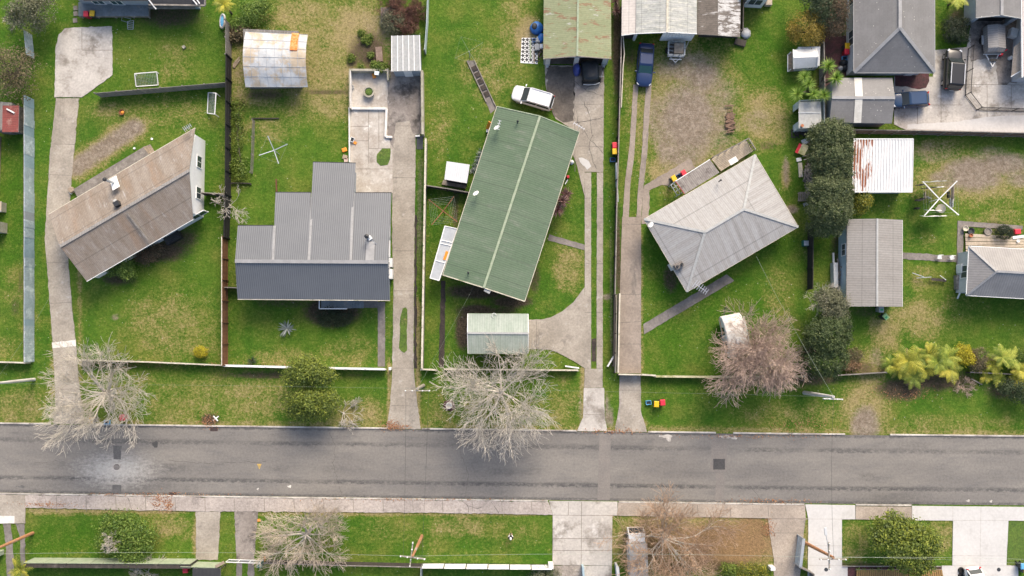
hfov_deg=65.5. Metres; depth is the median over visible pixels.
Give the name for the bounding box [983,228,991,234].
pot
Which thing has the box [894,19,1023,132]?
yard
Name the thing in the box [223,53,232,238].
fence
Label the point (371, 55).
vegetable
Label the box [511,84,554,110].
parked suv
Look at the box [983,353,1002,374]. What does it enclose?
tree fern
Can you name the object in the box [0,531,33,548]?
power pole
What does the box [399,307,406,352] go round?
lawn island
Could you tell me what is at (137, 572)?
bare shrub
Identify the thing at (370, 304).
path
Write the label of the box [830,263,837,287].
galvanised sheet
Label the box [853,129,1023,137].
fence
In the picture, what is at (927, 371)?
tree fern
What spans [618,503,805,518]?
footpath
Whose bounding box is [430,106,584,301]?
house
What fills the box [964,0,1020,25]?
garage
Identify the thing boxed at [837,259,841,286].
timber pile
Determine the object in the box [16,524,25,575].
driveway
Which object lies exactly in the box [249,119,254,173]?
fence
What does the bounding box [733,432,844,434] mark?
kerb
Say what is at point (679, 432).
kerb
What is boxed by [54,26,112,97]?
parking pad
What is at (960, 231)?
path
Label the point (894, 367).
tree fern
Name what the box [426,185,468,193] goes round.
fence
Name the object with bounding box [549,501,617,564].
driveway
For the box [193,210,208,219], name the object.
window
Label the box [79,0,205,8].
house
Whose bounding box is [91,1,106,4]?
window
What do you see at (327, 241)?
house
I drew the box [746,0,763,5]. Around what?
window
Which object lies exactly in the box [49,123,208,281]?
house
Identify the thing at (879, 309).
wheelie bin
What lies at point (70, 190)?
cardboard box
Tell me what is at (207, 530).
driveway
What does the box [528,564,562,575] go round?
shrub
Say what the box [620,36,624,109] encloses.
fence
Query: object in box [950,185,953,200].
washing
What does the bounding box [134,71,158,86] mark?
goal
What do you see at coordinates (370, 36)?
vegetable
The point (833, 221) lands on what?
laurel hedge
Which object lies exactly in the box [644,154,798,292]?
house
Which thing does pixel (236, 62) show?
plank pile
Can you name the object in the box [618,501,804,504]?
kerb
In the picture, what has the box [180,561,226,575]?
carport
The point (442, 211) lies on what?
clothesline
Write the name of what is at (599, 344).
driveway
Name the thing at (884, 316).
wheelie bin
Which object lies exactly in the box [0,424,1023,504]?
road
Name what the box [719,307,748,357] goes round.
caravan
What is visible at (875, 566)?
edging
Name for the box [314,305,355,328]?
hedge
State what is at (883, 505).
kerb
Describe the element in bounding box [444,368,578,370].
fence
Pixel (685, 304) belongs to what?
path
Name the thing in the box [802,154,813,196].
scrap pile
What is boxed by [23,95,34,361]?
fence
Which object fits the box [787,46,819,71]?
playhouse
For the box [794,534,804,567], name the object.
fence
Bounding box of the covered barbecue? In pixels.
[573,63,580,76]
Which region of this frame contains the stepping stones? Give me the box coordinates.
[73,6,77,22]
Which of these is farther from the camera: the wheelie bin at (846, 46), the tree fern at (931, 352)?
the wheelie bin at (846, 46)
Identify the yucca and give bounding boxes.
[247,356,256,364]
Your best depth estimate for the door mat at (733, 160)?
85.33 m
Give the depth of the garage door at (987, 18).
86.13 m
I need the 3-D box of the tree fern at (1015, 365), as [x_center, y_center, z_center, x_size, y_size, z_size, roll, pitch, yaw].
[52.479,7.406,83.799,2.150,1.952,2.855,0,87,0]
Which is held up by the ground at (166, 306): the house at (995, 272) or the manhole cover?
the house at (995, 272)
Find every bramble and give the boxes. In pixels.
[373,0,407,14]
[381,6,404,28]
[396,12,419,35]
[403,0,426,20]
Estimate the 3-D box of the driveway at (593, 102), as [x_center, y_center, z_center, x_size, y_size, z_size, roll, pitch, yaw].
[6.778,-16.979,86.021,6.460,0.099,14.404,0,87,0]
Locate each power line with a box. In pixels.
[15,552,391,555]
[117,384,410,388]
[403,442,405,551]
[422,389,428,547]
[439,554,829,557]
[478,389,821,396]
[756,256,833,396]
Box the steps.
[144,145,153,153]
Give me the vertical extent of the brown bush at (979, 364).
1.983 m
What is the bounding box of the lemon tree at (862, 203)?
[853,191,875,217]
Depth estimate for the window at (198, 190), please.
83.98 m
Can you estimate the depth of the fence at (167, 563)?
81.78 m
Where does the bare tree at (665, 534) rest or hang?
on the ground at (166, 306)
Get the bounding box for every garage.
[467,313,528,353]
[543,0,610,67]
[621,0,743,40]
[826,78,894,126]
[838,219,902,306]
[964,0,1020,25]
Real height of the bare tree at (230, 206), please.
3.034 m
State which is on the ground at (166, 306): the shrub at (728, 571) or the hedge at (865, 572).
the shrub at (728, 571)
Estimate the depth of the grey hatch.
86.24 m
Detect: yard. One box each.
[350,70,392,192]
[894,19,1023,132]
[907,115,1023,131]
[970,20,1016,84]
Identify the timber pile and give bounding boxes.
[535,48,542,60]
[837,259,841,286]
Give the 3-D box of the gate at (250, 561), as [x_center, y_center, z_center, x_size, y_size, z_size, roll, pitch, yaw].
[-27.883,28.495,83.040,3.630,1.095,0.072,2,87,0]
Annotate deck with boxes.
[73,147,148,196]
[78,2,150,18]
[710,138,755,170]
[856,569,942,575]
[965,233,1023,250]
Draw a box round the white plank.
[798,163,802,176]
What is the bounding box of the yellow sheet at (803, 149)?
[798,143,808,155]
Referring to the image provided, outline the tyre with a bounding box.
[958,567,963,572]
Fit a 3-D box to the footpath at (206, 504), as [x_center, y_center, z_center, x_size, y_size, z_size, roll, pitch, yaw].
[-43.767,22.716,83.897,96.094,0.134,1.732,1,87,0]
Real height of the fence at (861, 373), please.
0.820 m
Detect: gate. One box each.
[52,340,75,347]
[225,559,259,563]
[615,163,618,201]
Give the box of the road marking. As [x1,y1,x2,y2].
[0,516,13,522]
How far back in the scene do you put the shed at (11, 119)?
83.95 m
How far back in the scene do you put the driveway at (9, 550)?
83.63 m
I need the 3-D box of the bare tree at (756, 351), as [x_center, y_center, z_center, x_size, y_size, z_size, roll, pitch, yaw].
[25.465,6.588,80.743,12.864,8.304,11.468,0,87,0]
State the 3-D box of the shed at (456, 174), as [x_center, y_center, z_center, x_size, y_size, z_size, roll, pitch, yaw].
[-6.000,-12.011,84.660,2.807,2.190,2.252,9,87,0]
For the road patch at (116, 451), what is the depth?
84.19 m
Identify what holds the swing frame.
on the ground at (166, 306)
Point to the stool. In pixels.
(1017, 231)
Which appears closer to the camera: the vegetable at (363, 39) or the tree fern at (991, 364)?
the tree fern at (991, 364)
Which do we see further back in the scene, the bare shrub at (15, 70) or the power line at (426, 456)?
the bare shrub at (15, 70)
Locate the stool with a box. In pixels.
[1013,229,1020,234]
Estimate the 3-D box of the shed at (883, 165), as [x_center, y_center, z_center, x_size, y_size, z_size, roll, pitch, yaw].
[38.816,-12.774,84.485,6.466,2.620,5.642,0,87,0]
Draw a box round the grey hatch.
[734,37,746,46]
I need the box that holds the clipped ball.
[994,224,1014,239]
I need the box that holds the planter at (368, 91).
[363,86,373,97]
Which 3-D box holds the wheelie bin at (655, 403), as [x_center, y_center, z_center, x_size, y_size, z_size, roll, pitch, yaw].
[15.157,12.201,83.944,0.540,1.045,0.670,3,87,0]
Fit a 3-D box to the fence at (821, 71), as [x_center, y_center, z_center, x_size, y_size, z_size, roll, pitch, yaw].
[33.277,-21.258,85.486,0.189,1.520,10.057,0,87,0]
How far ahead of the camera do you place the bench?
85.02 m
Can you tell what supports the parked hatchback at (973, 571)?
on the driveway at (980, 536)
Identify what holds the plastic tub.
on the outdoor rug at (525, 50)
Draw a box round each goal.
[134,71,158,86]
[207,92,219,116]
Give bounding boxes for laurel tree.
[798,310,854,382]
[809,286,853,320]
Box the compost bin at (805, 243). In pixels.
[802,240,808,246]
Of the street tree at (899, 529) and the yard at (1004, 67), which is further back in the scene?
the yard at (1004, 67)
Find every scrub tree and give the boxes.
[0,39,50,106]
[1,0,57,35]
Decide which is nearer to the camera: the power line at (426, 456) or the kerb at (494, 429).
the power line at (426, 456)
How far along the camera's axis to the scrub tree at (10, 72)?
83.45 m
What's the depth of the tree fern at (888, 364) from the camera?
83.75 m
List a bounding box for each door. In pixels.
[0,129,16,134]
[403,71,412,76]
[976,17,1006,20]
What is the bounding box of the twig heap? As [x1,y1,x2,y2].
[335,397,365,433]
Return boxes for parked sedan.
[635,42,654,87]
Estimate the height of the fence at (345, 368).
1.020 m
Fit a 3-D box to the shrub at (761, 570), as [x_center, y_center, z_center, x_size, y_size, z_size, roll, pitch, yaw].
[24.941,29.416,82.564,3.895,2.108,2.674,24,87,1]
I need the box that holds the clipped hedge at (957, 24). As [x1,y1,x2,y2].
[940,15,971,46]
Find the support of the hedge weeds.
on the ground at (166, 306)
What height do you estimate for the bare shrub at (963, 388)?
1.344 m
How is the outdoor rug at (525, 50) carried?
on the ground at (166, 306)
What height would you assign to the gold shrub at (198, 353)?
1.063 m
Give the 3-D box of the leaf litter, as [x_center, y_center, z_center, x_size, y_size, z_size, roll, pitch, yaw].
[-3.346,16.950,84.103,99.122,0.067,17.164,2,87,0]
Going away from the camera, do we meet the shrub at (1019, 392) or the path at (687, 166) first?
the shrub at (1019, 392)
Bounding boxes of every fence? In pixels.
[0,361,30,363]
[22,29,33,59]
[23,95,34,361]
[23,558,197,568]
[78,359,223,366]
[93,82,224,96]
[201,192,224,196]
[221,236,228,365]
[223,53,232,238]
[224,19,231,57]
[224,365,385,369]
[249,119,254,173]
[264,559,421,568]
[420,563,552,575]
[421,138,426,368]
[423,0,428,54]
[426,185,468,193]
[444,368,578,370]
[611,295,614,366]
[612,5,621,294]
[613,294,616,372]
[616,293,620,372]
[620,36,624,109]
[653,375,804,377]
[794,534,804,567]
[796,565,814,575]
[806,228,813,289]
[818,41,825,134]
[835,372,886,375]
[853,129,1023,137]
[965,44,1023,111]
[965,372,1017,374]
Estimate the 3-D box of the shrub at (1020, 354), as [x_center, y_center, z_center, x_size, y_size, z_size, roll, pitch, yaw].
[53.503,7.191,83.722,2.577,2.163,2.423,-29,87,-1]
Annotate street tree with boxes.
[278,353,339,390]
[279,383,342,425]
[863,508,945,575]
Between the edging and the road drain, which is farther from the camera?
the road drain
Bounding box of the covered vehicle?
[581,59,600,84]
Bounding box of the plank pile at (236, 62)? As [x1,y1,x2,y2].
[232,57,239,67]
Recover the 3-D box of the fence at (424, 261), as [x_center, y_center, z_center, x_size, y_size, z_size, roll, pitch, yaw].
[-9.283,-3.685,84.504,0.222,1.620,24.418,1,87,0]
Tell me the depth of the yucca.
84.36 m
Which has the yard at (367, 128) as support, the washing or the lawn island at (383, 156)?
the lawn island at (383, 156)
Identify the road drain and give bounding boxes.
[210,427,217,430]
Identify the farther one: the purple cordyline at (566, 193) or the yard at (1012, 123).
the yard at (1012, 123)
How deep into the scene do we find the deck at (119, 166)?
85.37 m
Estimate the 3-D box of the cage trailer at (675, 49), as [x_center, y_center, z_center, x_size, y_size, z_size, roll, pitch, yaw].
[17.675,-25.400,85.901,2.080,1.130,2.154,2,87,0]
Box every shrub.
[0,50,32,89]
[100,532,120,553]
[106,259,138,281]
[128,554,164,575]
[133,242,165,268]
[192,345,208,357]
[224,23,251,47]
[228,0,275,31]
[369,60,390,73]
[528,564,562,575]
[718,561,739,575]
[736,558,769,575]
[784,9,829,48]
[799,0,837,29]
[804,281,840,316]
[820,0,852,36]
[840,360,864,373]
[846,344,864,364]
[951,377,976,398]
[954,341,976,367]
[994,376,1023,408]
[1010,346,1023,364]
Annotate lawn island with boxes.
[377,148,390,165]
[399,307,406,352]
[1007,521,1023,564]
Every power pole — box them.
[0,378,35,383]
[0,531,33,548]
[400,534,425,566]
[405,384,429,390]
[802,391,842,399]
[805,527,846,569]
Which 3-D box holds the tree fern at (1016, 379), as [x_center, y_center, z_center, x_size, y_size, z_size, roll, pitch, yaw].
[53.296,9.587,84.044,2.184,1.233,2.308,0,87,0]
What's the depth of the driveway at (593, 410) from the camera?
84.38 m
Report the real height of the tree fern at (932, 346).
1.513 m
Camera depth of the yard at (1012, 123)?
86.00 m
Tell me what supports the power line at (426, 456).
attached to the power pole at (420, 386)
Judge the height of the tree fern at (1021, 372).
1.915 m
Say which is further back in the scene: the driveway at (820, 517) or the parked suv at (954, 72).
the parked suv at (954, 72)
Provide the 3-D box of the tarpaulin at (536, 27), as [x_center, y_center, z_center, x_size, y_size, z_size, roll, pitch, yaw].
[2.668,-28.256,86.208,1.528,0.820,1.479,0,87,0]
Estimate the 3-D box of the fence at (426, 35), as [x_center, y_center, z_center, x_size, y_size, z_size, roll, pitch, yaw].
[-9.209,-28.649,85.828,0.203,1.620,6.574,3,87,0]
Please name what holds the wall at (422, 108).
on the ground at (166, 306)
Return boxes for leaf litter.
[7,358,941,540]
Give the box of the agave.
[278,320,294,336]
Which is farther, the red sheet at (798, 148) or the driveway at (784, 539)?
the red sheet at (798, 148)
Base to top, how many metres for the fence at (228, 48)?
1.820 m
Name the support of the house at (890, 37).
on the ground at (166, 306)
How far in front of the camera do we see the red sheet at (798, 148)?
85.56 m
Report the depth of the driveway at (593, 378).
84.56 m
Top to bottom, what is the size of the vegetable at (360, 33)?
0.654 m
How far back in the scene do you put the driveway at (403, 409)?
85.18 m
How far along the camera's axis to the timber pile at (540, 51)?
86.24 m
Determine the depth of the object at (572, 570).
83.52 m
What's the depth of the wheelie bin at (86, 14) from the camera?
85.65 m
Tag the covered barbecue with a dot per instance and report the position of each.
(576, 69)
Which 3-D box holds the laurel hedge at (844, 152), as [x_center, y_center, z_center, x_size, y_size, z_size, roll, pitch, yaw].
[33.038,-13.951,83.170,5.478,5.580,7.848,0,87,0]
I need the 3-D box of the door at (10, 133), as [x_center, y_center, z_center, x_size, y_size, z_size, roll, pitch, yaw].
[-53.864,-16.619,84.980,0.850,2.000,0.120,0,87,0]
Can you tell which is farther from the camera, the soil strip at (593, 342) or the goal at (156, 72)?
the goal at (156, 72)
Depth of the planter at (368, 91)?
85.67 m
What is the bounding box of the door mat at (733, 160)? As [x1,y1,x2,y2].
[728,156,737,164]
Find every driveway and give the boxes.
[0,495,25,523]
[3,524,13,575]
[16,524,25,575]
[45,98,83,423]
[195,511,219,559]
[234,511,257,561]
[236,563,241,575]
[247,563,254,575]
[387,72,420,146]
[387,117,420,428]
[529,287,584,367]
[545,65,603,195]
[545,66,574,121]
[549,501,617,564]
[574,66,603,96]
[577,388,606,430]
[584,369,602,387]
[584,565,611,575]
[585,172,590,368]
[596,172,602,368]
[615,375,646,431]
[619,217,640,372]
[623,84,637,216]
[636,84,651,216]
[768,518,805,575]
[805,504,854,575]
[912,506,1023,575]
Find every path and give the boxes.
[364,301,377,307]
[377,302,384,366]
[548,234,584,249]
[641,159,694,223]
[643,274,733,333]
[903,253,956,261]
[956,221,1022,264]
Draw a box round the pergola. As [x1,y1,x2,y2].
[672,159,718,193]
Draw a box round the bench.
[1012,235,1023,238]
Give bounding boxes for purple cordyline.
[553,187,573,216]
[611,0,621,16]
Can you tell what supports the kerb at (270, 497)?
on the ground at (166, 306)
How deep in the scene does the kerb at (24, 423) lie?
84.26 m
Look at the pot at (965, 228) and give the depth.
85.10 m
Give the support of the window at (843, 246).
in the garage at (870, 255)
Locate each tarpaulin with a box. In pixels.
[530,21,542,34]
[538,33,542,42]
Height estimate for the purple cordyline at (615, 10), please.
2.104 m
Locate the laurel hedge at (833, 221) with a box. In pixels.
[802,171,856,238]
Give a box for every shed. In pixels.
[0,102,22,134]
[0,201,7,232]
[243,29,307,88]
[391,35,421,76]
[442,161,469,188]
[793,99,824,131]
[846,138,913,193]
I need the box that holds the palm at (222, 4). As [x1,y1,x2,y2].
[212,0,234,14]
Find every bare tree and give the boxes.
[33,333,155,456]
[211,185,249,223]
[250,497,351,575]
[429,334,561,465]
[593,480,744,575]
[700,298,815,407]
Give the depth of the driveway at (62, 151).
85.28 m
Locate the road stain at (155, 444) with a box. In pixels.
[152,441,157,447]
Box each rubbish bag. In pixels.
[839,59,847,65]
[841,65,847,71]
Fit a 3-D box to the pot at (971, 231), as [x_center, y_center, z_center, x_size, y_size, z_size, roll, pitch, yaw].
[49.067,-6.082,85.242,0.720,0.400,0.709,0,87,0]
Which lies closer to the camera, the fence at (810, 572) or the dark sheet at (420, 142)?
the fence at (810, 572)
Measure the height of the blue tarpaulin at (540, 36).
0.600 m
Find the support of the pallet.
on the ground at (166, 306)
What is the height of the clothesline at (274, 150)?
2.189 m
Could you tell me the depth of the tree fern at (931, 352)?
83.28 m
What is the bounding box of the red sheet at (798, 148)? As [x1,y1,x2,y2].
[795,143,801,153]
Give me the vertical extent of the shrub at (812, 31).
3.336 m
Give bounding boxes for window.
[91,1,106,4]
[109,1,125,4]
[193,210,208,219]
[196,155,201,169]
[196,186,201,200]
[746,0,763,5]
[841,243,845,256]
[848,29,852,46]
[960,265,966,278]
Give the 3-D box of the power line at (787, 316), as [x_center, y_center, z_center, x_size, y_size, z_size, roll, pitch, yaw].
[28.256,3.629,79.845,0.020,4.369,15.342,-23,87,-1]
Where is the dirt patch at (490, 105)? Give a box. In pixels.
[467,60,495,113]
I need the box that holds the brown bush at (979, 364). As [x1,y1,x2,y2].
[967,346,989,374]
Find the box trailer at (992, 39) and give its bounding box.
[979,24,1005,67]
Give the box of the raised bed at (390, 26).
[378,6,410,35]
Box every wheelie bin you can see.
[83,11,91,18]
[89,10,97,18]
[611,142,616,147]
[611,148,616,154]
[653,400,658,406]
[659,399,664,405]
[669,175,676,181]
[679,169,686,176]
[841,49,849,55]
[842,43,849,50]
[875,306,883,312]
[878,313,889,319]
[1015,561,1023,569]
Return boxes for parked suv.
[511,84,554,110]
[941,49,965,90]
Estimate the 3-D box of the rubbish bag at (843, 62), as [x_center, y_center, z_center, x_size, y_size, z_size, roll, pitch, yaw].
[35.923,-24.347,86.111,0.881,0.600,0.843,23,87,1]
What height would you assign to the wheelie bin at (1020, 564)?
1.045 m
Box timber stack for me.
[375,47,382,61]
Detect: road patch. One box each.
[112,485,120,492]
[113,445,121,458]
[597,434,610,499]
[711,435,726,471]
[713,459,724,469]
[715,473,724,500]
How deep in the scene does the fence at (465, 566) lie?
82.63 m
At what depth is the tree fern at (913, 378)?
83.57 m
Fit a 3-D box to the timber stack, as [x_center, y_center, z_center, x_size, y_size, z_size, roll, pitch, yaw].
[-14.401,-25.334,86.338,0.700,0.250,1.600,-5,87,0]
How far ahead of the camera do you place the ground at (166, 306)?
85.14 m
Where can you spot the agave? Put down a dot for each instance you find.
(286, 327)
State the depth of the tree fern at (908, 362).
83.05 m
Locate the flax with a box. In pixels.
[469,148,481,173]
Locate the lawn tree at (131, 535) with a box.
[88,504,161,570]
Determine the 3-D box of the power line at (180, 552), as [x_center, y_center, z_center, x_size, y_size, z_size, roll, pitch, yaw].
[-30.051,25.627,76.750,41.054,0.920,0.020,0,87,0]
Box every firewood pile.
[725,105,735,132]
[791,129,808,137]
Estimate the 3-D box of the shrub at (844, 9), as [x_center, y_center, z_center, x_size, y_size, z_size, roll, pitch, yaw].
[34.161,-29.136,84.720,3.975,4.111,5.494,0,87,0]
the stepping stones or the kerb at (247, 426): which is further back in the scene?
the stepping stones
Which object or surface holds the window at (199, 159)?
in the house at (129, 212)
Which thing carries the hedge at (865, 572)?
on the garden bed at (852, 571)
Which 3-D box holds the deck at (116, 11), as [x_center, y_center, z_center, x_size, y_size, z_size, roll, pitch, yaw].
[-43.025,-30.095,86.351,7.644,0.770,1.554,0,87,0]
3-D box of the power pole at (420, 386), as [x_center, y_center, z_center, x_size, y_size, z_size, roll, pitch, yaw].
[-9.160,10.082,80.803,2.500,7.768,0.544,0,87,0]
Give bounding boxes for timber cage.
[668,183,682,197]
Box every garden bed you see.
[825,36,846,87]
[848,567,940,575]
[895,74,928,88]
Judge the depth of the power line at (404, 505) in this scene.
77.15 m
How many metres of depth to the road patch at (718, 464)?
84.11 m
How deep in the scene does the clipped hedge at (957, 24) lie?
85.21 m
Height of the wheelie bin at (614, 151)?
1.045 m
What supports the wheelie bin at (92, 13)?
on the ground at (166, 306)
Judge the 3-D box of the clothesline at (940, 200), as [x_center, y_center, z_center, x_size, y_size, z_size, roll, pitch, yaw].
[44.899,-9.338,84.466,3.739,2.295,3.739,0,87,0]
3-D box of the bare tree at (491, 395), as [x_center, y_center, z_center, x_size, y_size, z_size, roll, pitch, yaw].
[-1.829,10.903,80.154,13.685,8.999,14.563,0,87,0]
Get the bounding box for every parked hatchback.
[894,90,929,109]
[963,566,983,575]
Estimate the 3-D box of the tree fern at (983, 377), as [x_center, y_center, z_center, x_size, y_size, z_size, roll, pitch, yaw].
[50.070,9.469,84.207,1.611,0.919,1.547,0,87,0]
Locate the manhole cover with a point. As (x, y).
(116, 466)
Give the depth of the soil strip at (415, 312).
85.05 m
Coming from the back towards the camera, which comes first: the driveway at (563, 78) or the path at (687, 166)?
the driveway at (563, 78)
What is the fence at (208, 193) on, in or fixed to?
on the ground at (166, 306)
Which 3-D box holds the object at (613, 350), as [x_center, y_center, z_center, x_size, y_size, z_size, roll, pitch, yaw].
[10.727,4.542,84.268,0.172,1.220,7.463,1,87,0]
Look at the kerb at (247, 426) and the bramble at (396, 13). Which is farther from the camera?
the bramble at (396, 13)
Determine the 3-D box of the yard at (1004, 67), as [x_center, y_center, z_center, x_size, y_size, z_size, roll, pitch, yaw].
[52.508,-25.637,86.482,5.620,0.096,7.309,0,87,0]
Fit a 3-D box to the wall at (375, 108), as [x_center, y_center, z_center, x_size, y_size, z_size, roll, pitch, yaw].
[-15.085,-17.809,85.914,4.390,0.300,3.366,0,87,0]
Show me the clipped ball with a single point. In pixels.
(1006, 229)
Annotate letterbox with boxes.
[548,561,553,568]
[768,565,775,570]
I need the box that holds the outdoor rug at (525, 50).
[520,38,537,63]
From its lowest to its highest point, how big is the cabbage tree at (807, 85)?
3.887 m
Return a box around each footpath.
[0,494,551,514]
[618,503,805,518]
[855,506,911,519]
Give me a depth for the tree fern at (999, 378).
83.90 m
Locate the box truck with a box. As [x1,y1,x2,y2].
[626,527,648,575]
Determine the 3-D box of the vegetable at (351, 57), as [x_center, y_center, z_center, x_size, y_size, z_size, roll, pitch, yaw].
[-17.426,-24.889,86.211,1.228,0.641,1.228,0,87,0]
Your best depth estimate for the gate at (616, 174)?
84.67 m
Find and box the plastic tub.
[535,44,539,50]
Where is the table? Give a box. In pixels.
[935,204,945,212]
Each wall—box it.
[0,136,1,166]
[348,69,389,161]
[352,107,392,138]
[421,70,424,136]
[581,564,584,575]
[614,562,619,575]
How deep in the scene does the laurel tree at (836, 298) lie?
81.36 m
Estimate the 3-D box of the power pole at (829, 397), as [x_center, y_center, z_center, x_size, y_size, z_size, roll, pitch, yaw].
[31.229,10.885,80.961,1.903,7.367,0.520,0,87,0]
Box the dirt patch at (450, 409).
[443,400,454,410]
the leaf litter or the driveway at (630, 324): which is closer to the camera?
the leaf litter
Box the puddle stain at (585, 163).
[579,158,590,169]
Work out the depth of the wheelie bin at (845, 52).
85.47 m
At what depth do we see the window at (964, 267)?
83.78 m
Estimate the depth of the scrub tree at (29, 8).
83.48 m
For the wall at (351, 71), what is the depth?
85.47 m
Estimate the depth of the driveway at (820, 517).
83.67 m
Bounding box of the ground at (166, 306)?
[0,0,1023,575]
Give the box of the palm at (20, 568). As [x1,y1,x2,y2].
[7,557,33,575]
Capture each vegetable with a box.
[345,53,355,62]
[356,28,366,36]
[360,35,367,43]
[364,38,372,45]
[366,33,373,40]
[366,51,374,59]
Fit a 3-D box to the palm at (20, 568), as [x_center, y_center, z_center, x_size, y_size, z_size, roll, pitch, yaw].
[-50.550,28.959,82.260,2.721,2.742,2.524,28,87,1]
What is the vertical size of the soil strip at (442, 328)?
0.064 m
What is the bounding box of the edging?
[843,566,940,566]
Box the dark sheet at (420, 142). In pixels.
[417,135,422,148]
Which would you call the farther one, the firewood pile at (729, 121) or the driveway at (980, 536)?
the firewood pile at (729, 121)
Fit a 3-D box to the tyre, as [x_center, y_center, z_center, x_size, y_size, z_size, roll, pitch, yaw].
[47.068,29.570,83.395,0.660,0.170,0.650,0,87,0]
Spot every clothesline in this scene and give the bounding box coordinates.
[259,136,287,163]
[429,196,456,224]
[923,181,958,215]
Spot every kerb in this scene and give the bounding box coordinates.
[0,422,50,424]
[0,493,547,501]
[90,424,386,428]
[422,428,576,431]
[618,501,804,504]
[648,431,715,433]
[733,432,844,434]
[856,504,911,505]
[890,434,1023,436]
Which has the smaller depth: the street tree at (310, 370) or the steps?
the street tree at (310, 370)
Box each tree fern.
[879,354,897,375]
[889,360,910,379]
[893,345,924,374]
[899,367,925,389]
[909,346,930,368]
[917,342,940,365]
[917,361,937,379]
[925,341,939,355]
[926,350,952,374]
[935,357,963,384]
[937,345,962,369]
[943,0,968,9]
[979,371,992,383]
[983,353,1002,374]
[987,343,1018,367]
[991,373,1006,387]
[1004,346,1023,369]
[1008,371,1023,386]
[1010,363,1023,380]
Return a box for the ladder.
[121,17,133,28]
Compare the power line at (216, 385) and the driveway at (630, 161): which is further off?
the driveway at (630, 161)
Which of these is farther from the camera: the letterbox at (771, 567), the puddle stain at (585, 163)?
the puddle stain at (585, 163)
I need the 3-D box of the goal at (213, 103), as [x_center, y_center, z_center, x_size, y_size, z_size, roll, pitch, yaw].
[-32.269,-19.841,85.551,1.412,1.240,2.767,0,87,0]
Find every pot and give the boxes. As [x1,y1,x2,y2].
[962,226,968,230]
[967,228,974,233]
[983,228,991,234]
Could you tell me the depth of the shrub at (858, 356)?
83.73 m
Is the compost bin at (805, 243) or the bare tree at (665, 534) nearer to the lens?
the bare tree at (665, 534)
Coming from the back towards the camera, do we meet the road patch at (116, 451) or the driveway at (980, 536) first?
the road patch at (116, 451)
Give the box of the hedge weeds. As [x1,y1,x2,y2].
[229,94,251,188]
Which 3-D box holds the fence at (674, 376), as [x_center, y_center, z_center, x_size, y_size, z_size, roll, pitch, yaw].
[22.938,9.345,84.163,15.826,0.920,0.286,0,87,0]
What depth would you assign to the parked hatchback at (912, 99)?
84.84 m
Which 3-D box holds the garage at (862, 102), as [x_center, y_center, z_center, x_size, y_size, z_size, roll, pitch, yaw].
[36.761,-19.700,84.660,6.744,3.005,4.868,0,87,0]
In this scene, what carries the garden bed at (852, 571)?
on the ground at (166, 306)
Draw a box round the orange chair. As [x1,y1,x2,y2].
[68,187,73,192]
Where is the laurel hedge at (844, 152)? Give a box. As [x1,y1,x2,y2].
[805,115,855,187]
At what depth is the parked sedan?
85.35 m
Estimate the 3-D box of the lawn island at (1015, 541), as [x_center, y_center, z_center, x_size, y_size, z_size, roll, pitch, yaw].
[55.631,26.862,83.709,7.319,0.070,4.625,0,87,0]
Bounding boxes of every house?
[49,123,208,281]
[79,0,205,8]
[235,162,392,308]
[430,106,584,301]
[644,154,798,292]
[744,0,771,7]
[846,0,935,75]
[954,246,1023,298]
[1007,0,1023,81]
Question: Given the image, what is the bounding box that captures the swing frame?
[913,273,945,281]
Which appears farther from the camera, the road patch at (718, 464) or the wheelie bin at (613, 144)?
the wheelie bin at (613, 144)
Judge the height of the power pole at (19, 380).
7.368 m
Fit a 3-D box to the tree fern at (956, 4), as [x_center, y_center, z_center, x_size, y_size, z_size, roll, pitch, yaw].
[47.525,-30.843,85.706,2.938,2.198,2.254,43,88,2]
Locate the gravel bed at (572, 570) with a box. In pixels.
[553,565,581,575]
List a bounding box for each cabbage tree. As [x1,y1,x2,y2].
[790,68,832,102]
[819,57,845,87]
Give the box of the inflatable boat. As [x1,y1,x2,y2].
[219,13,225,28]
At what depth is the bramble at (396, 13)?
85.67 m
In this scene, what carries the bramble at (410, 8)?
on the ground at (166, 306)
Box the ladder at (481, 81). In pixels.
[467,60,495,106]
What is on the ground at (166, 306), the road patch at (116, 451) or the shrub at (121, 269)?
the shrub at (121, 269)
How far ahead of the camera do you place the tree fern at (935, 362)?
83.06 m
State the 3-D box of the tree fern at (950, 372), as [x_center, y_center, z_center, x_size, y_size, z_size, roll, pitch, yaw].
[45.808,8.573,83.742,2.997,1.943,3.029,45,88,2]
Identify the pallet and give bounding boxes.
[798,192,808,200]
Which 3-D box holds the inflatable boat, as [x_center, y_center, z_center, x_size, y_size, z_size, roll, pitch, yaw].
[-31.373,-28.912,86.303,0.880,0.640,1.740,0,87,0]
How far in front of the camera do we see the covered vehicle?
85.14 m
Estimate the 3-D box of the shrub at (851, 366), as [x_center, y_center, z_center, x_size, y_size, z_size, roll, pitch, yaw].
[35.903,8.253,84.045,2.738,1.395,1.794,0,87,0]
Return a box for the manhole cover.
[112,463,120,470]
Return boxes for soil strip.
[414,215,417,368]
[439,281,445,366]
[591,338,595,360]
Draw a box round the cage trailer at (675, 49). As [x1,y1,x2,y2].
[665,41,685,63]

